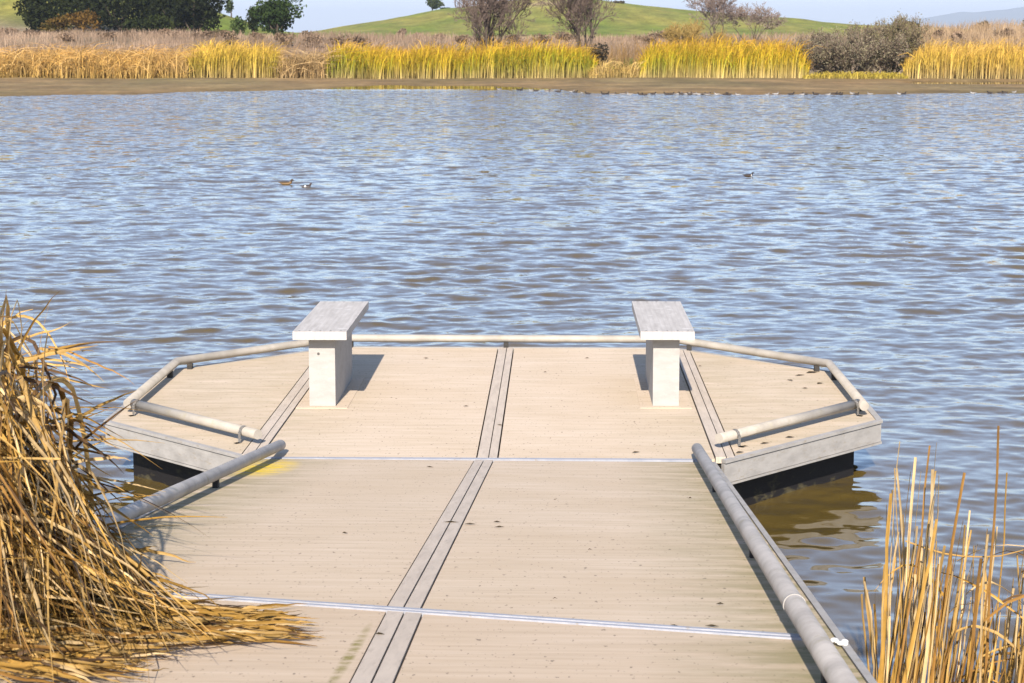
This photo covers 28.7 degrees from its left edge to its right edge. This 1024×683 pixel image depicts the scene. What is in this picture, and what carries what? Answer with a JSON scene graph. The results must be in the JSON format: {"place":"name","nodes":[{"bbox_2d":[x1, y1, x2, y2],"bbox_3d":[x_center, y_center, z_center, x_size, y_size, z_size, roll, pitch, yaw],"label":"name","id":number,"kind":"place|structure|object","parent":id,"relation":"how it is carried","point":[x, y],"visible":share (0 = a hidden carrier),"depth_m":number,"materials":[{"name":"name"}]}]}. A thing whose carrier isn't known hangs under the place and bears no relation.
{"place":"outdoors","nodes":[
{"label":"outdoors","id":0,"kind":"place"},
{"bbox_2d":[0,82,1023,682],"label":"water","id":1,"kind":"structure","parent":0,"point":[870,246],"depth_m":24.30,"materials":[{"name":"blue liquid"}]},
{"bbox_2d":[279,179,293,184],"bbox_3d":[-3.871,-2.740,34.336,0.292,0.109,0.099,1,9,6],"label":"duck","id":2,"kind":"object","parent":1,"relation":"on","point":[287,182],"visible":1,"depth_m":34.31},
{"bbox_2d":[104,334,882,504],"bbox_3d":[-0.084,0.645,12.098,4.366,0.840,3.833,0,9,1],"label":"floating dock","id":3,"kind":"object","parent":1,"relation":"on","point":[569,404],"visible":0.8,"depth_m":11.43,"materials":[{"name":"plastic"}]},
{"bbox_2d":[293,301,368,408],"bbox_3d":[-1.090,0.070,12.184,0.310,0.461,1.360,0,9,1],"label":"bench","id":4,"kind":"object","parent":3,"relation":"on","point":[325,328],"visible":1,"depth_m":11.69,"materials":[{"name":"concrete"}]},
{"bbox_2d":[0,440,876,682],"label":"gangway","id":5,"kind":"object","parent":3,"relation":"on","point":[417,580],"visible":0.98,"depth_m":6.10,"materials":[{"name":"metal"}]},
{"bbox_2d":[0,289,323,682],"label":"dry cattails","id":6,"kind":"object","parent":5,"relation":"on","point":[44,522],"visible":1,"depth_m":4.93,"materials":[{"name":"beige plant"}]},
{"bbox_2d":[343,357,822,633],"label":"leaf litter","id":7,"kind":"object","parent":3,"relation":"on","point":[620,479],"visible":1,"depth_m":9.09,"materials":[{"name":"brown plant"}]},
{"bbox_2d":[632,301,694,408],"bbox_3d":[0.908,0.070,12.184,0.310,0.461,1.360,0,9,1],"label":"bench","id":8,"kind":"object","parent":3,"relation":"on","point":[664,328],"visible":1,"depth_m":11.64,"materials":[{"name":"concrete"}]},
{"bbox_2d":[861,426,1023,682],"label":"dry cattails","id":9,"kind":"object","parent":1,"relation":"in","point":[914,669],"visible":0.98,"depth_m":6.43,"materials":[{"name":"beige plant"}]},
{"bbox_2d":[0,0,1023,95],"bbox_3d":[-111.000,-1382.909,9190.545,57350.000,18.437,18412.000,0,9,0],"label":"ground","id":10,"kind":"structure","parent":0,"point":[635,19],"depth_m":123.68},
{"bbox_2d":[0,27,17,33],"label":"weed bush","id":11,"kind":"object","parent":10,"relation":"on","point":[8,29],"visible":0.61,"depth_m":195.08,"materials":[{"name":"brown plant"}]},
{"bbox_2d":[23,29,41,35],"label":"weed bush","id":12,"kind":"object","parent":10,"relation":"on","point":[31,32],"visible":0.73,"depth_m":190.00,"materials":[{"name":"brown plant"}]},
{"bbox_2d":[12,0,66,30],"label":"oak tree","id":13,"kind":"object","parent":10,"relation":"on","point":[35,13],"visible":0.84,"depth_m":221.78,"materials":[{"name":"green plant"}]},
{"bbox_2d":[37,14,72,34],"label":"shrub","id":14,"kind":"object","parent":10,"relation":"on","point":[58,23],"visible":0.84,"depth_m":207.10,"materials":[{"name":"brown plant"}]},
{"bbox_2d":[50,0,81,28],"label":"oak tree","id":15,"kind":"object","parent":10,"relation":"on","point":[64,7],"visible":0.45,"depth_m":234.95,"materials":[{"name":"green plant"}]},
{"bbox_2d":[55,32,77,40],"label":"weed bush","id":16,"kind":"object","parent":10,"relation":"on","point":[65,35],"visible":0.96,"depth_m":176.70,"materials":[{"name":"brown plant"}]},
{"bbox_2d":[64,8,101,32],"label":"shrub","id":17,"kind":"object","parent":10,"relation":"on","point":[84,18],"visible":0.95,"depth_m":210.92,"materials":[{"name":"brown plant"}]},
{"bbox_2d":[62,0,111,30],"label":"oak tree","id":18,"kind":"object","parent":10,"relation":"on","point":[85,4],"visible":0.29,"depth_m":232.07,"materials":[{"name":"green plant"}]},
{"bbox_2d":[0,36,214,78],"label":"dry reeds","id":19,"kind":"object","parent":10,"relation":"on","point":[84,63],"visible":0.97,"depth_m":127.99,"materials":[{"name":"beige plant"}]},
{"bbox_2d":[97,31,117,38],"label":"weed bush","id":20,"kind":"object","parent":10,"relation":"on","point":[108,34],"visible":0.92,"depth_m":181.48,"materials":[{"name":"brown plant"}]},
{"bbox_2d":[78,0,155,32],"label":"oak tree","id":21,"kind":"object","parent":10,"relation":"on","point":[120,9],"visible":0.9,"depth_m":225.41,"materials":[{"name":"green plant"}]},
{"bbox_2d":[122,30,135,36],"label":"weed bush","id":22,"kind":"object","parent":10,"relation":"on","point":[126,32],"visible":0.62,"depth_m":190.67,"materials":[{"name":"brown plant"}]},
{"bbox_2d":[120,13,173,33],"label":"shrub","id":23,"kind":"object","parent":10,"relation":"on","point":[153,23],"visible":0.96,"depth_m":214.51,"materials":[{"name":"green plant"}]},
{"bbox_2d":[158,28,181,36],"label":"weed bush","id":24,"kind":"object","parent":10,"relation":"on","point":[166,31],"visible":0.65,"depth_m":193.32,"materials":[{"name":"brown plant"}]},
{"bbox_2d":[147,0,199,34],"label":"oak tree","id":25,"kind":"object","parent":10,"relation":"on","point":[168,4],"visible":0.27,"depth_m":233.99,"materials":[{"name":"green plant"}]},
{"bbox_2d":[165,0,228,32],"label":"oak tree","id":26,"kind":"object","parent":10,"relation":"on","point":[193,9],"visible":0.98,"depth_m":228.38,"materials":[{"name":"green plant"}]},
{"bbox_2d":[190,30,219,37],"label":"weed bush","id":27,"kind":"object","parent":10,"relation":"on","point":[207,33],"visible":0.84,"depth_m":187.49,"materials":[{"name":"brown plant"}]},
{"bbox_2d":[219,30,239,44],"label":"weed bush","id":28,"kind":"object","parent":10,"relation":"on","point":[227,35],"visible":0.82,"depth_m":170.81,"materials":[{"name":"brown plant"}]},
{"bbox_2d":[225,0,233,17],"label":"round tree","id":29,"kind":"object","parent":10,"relation":"on","point":[230,7],"visible":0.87,"depth_m":295.69,"materials":[{"name":"green plant"}]},
{"bbox_2d":[172,37,292,77],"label":"cattails","id":30,"kind":"object","parent":10,"relation":"on","point":[231,61],"visible":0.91,"depth_m":128.53,"materials":[{"name":"yellow plant"}]},
{"bbox_2d":[229,15,247,34],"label":"shrub","id":31,"kind":"object","parent":10,"relation":"on","point":[239,23],"visible":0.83,"depth_m":213.21,"materials":[{"name":"green plant"}]},
{"bbox_2d":[245,6,258,31],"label":"round tree","id":32,"kind":"object","parent":10,"relation":"on","point":[252,28],"visible":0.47,"depth_m":231.74,"materials":[{"name":"green plant"}]},
{"bbox_2d":[249,31,265,41],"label":"weed bush","id":33,"kind":"object","parent":10,"relation":"on","point":[256,33],"visible":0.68,"depth_m":186.08,"materials":[{"name":"brown plant"}]},
{"bbox_2d":[246,0,306,35],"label":"evergreen tree","id":34,"kind":"object","parent":10,"relation":"on","point":[273,16],"visible":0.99,"depth_m":218.23,"materials":[{"name":"green plant"}]},
{"bbox_2d":[274,32,296,45],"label":"weed bush","id":35,"kind":"object","parent":10,"relation":"on","point":[283,37],"visible":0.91,"depth_m":174.37,"materials":[{"name":"brown plant"}]},
{"bbox_2d":[249,46,367,77],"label":"dry reeds","id":36,"kind":"object","parent":10,"relation":"on","point":[308,66],"visible":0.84,"depth_m":128.33,"materials":[{"name":"beige plant"}]},
{"bbox_2d":[301,30,317,36],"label":"shrub","id":37,"kind":"object","parent":10,"relation":"on","point":[308,33],"visible":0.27,"depth_m":231.87,"materials":[{"name":"brown plant"}]},
{"bbox_2d":[300,34,324,47],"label":"weed bush","id":38,"kind":"object","parent":10,"relation":"on","point":[318,38],"visible":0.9,"depth_m":172.74,"materials":[{"name":"brown plant"}]},
{"bbox_2d":[326,35,351,46],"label":"weed bush","id":39,"kind":"object","parent":10,"relation":"on","point":[339,40],"visible":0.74,"depth_m":173.88,"materials":[{"name":"brown plant"}]},
{"bbox_2d":[351,34,371,46],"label":"weed bush","id":40,"kind":"object","parent":10,"relation":"on","point":[359,40],"visible":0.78,"depth_m":172.00,"materials":[{"name":"brown plant"}]},
{"bbox_2d":[397,28,407,36],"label":"shrub","id":41,"kind":"object","parent":10,"relation":"on","point":[401,30],"visible":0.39,"depth_m":231.80,"materials":[{"name":"brown plant"}]},
{"bbox_2d":[0,26,846,67],"bbox_3d":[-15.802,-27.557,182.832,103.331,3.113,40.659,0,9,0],"label":"dry brush","id":42,"kind":"object","parent":10,"relation":"on","point":[449,37],"visible":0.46,"depth_m":181.18,"materials":[{"name":"brown plant"}]},
{"bbox_2d":[425,0,444,10],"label":"hilltop tree","id":43,"kind":"object","parent":10,"relation":"on","point":[435,4],"visible":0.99,"depth_m":445.07,"materials":[{"name":"green plant"}]},
{"bbox_2d":[318,35,600,78],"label":"cattails","id":44,"kind":"object","parent":10,"relation":"on","point":[532,61],"visible":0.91,"depth_m":128.81,"materials":[{"name":"yellow plant"}]},
{"bbox_2d":[455,34,469,43],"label":"weed bush","id":45,"kind":"object","parent":10,"relation":"on","point":[459,38],"visible":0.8,"depth_m":175.81,"materials":[{"name":"brown plant"}]},
{"bbox_2d":[447,0,542,48],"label":"bare tree","id":46,"kind":"object","parent":10,"relation":"on","point":[485,9],"visible":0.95,"depth_m":147.36,"materials":[{"name":"brown plant"}]},
{"bbox_2d":[506,34,521,45],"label":"weed bush","id":47,"kind":"object","parent":10,"relation":"on","point":[510,39],"visible":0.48,"depth_m":180.14,"materials":[{"name":"brown plant"}]},
{"bbox_2d":[531,33,553,41],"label":"weed bush","id":48,"kind":"object","parent":10,"relation":"on","point":[542,38],"visible":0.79,"depth_m":185.34,"materials":[{"name":"brown plant"}]},
{"bbox_2d":[553,31,575,39],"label":"weed bush","id":49,"kind":"object","parent":10,"relation":"on","point":[568,37],"visible":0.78,"depth_m":185.96,"materials":[{"name":"brown plant"}]},
{"bbox_2d":[537,0,619,49],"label":"bare tree","id":50,"kind":"object","parent":10,"relation":"on","point":[578,7],"visible":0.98,"depth_m":149.38,"materials":[{"name":"brown plant"}]},
{"bbox_2d":[588,42,609,68],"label":"shrub","id":51,"kind":"object","parent":10,"relation":"on","point":[596,51],"visible":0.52,"depth_m":136.36,"materials":[{"name":"brown plant"}]},
{"bbox_2d":[588,59,647,77],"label":"dry reeds","id":52,"kind":"object","parent":10,"relation":"on","point":[610,72],"visible":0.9,"depth_m":127.56,"materials":[{"name":"beige plant"}]},
{"bbox_2d":[604,57,638,74],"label":"green grass","id":53,"kind":"structure","parent":10,"relation":"on","point":[623,65],"depth_m":142.72,"materials":[{"name":"plant"}]},
{"bbox_2d":[633,35,659,41],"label":"weed bush","id":54,"kind":"object","parent":10,"relation":"on","point":[646,38],"visible":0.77,"depth_m":177.61,"materials":[{"name":"brown plant"}]},
{"bbox_2d":[648,30,667,37],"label":"weed bush","id":55,"kind":"object","parent":10,"relation":"on","point":[658,34],"visible":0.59,"depth_m":187.42,"materials":[{"name":"brown plant"}]},
{"bbox_2d":[660,17,734,45],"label":"shrub","id":56,"kind":"object","parent":10,"relation":"on","point":[688,31],"visible":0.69,"depth_m":156.59,"materials":[{"name":"brown plant"}]},
{"bbox_2d":[685,0,740,35],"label":"bare tree","id":57,"kind":"object","parent":10,"relation":"on","point":[713,5],"visible":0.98,"depth_m":173.24,"materials":[{"name":"brown plant"}]},
{"bbox_2d":[635,32,826,77],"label":"cattails","id":58,"kind":"object","parent":10,"relation":"on","point":[772,59],"visible":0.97,"depth_m":127.83,"materials":[{"name":"yellow plant"}]},
{"bbox_2d":[707,1,788,42],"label":"bare tree","id":59,"kind":"object","parent":10,"relation":"on","point":[757,16],"visible":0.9,"depth_m":177.65,"materials":[{"name":"brown plant"}]},
{"bbox_2d":[781,22,924,76],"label":"willow thicket","id":60,"kind":"object","parent":10,"relation":"on","point":[857,50],"visible":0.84,"depth_m":129.09,"materials":[{"name":"brown plant"}]},
{"bbox_2d":[802,69,910,78],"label":"dry reeds","id":61,"kind":"object","parent":10,"relation":"on","point":[874,75],"visible":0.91,"depth_m":125.61,"materials":[{"name":"beige plant"}]},
{"bbox_2d":[844,11,934,74],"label":"willow thicket","id":62,"kind":"object","parent":10,"relation":"on","point":[897,26],"visible":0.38,"depth_m":129.91,"materials":[{"name":"brown plant"}]},
{"bbox_2d":[931,30,944,40],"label":"weed bush","id":63,"kind":"object","parent":10,"relation":"on","point":[937,32],"visible":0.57,"depth_m":177.46,"materials":[{"name":"brown plant"}]},
{"bbox_2d":[858,16,1023,65],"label":"dry brush","id":64,"kind":"object","parent":10,"relation":"on","point":[979,30],"visible":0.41,"depth_m":181.46,"materials":[{"name":"brown plant"}]},
{"bbox_2d":[948,31,966,41],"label":"weed bush","id":65,"kind":"object","parent":10,"relation":"on","point":[959,33],"visible":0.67,"depth_m":170.99,"materials":[{"name":"brown plant"}]},
{"bbox_2d":[900,35,1023,78],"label":"cattails","id":66,"kind":"object","parent":10,"relation":"on","point":[982,61],"visible":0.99,"depth_m":126.79,"materials":[{"name":"yellow plant"}]},
{"bbox_2d":[995,28,1015,37],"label":"weed bush","id":67,"kind":"object","parent":10,"relation":"on","point":[1007,31],"visible":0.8,"depth_m":181.90,"materials":[{"name":"brown plant"}]},
{"bbox_2d":[210,0,1023,32],"label":"sky","id":68,"kind":"structure","parent":0,"point":[318,14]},
{"bbox_2d":[890,7,1023,29],"bbox_3d":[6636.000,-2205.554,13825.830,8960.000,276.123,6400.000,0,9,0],"label":"distant hills","id":69,"kind":"structure","parent":0,"point":[1016,14],"depth_m":13452.48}
]}

